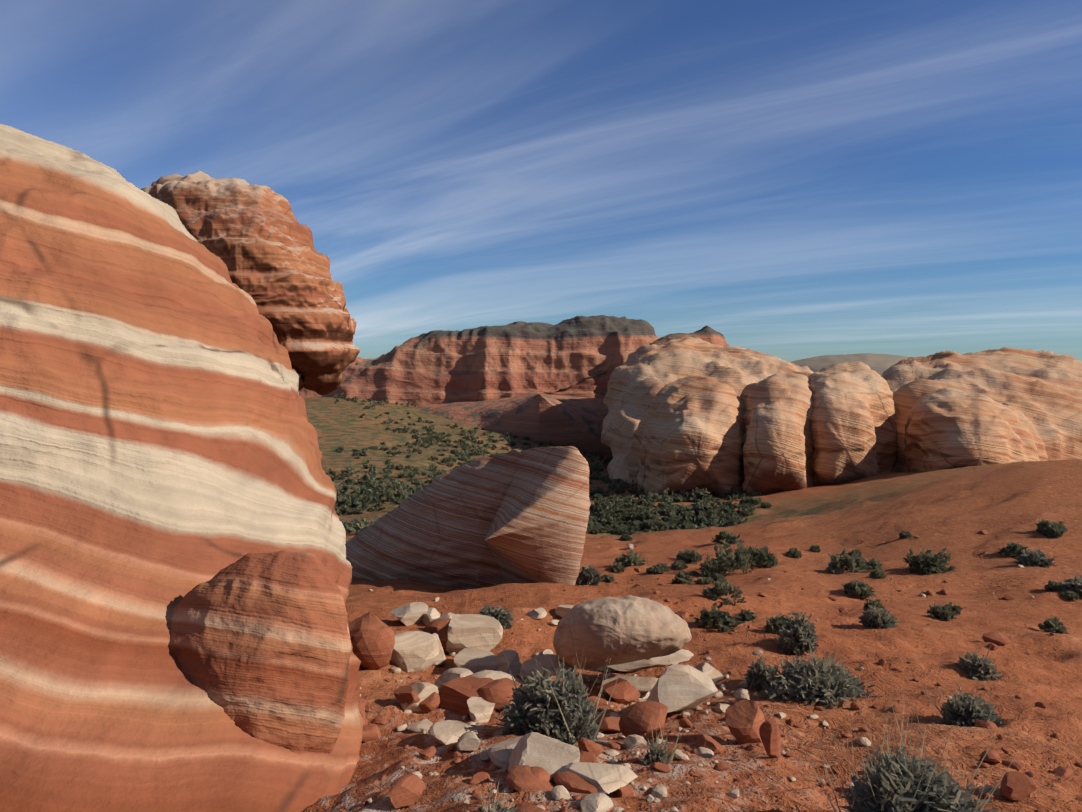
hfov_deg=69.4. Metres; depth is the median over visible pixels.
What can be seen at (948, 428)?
pale dome
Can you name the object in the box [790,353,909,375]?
hill
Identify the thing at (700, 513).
scrub bushes
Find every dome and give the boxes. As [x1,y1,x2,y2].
[0,124,362,811]
[601,337,846,483]
[628,375,744,497]
[740,373,813,495]
[808,361,897,484]
[881,347,1081,471]
[903,387,1047,472]
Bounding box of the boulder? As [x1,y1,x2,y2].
[553,595,691,668]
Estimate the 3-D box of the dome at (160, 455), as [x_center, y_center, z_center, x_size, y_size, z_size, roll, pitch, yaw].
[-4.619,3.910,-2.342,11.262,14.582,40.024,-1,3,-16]
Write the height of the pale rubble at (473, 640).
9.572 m
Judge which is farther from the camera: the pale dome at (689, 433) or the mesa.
the mesa
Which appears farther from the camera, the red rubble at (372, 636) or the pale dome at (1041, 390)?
the pale dome at (1041, 390)
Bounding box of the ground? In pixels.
[301,397,1081,811]
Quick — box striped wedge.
[345,446,590,589]
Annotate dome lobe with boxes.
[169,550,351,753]
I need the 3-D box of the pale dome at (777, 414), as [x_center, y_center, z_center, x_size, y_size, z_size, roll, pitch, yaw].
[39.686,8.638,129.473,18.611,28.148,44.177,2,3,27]
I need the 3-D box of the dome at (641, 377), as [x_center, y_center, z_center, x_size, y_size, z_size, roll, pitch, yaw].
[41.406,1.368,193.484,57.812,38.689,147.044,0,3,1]
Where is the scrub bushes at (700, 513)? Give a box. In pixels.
[325,393,1079,633]
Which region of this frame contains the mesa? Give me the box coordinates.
[297,315,817,457]
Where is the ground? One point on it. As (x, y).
(1005, 505)
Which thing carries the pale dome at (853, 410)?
on the ground
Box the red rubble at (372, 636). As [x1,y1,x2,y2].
[348,530,1081,811]
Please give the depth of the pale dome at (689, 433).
116.09 m
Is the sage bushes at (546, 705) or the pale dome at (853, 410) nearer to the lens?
the sage bushes at (546, 705)
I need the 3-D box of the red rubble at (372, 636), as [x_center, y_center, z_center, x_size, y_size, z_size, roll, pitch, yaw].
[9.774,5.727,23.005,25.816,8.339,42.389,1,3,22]
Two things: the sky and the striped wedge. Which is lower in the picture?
the striped wedge
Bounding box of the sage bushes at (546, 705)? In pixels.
[467,548,1081,811]
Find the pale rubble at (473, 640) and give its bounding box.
[360,520,1033,811]
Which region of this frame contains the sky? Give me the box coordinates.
[0,0,1081,361]
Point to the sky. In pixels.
(790, 180)

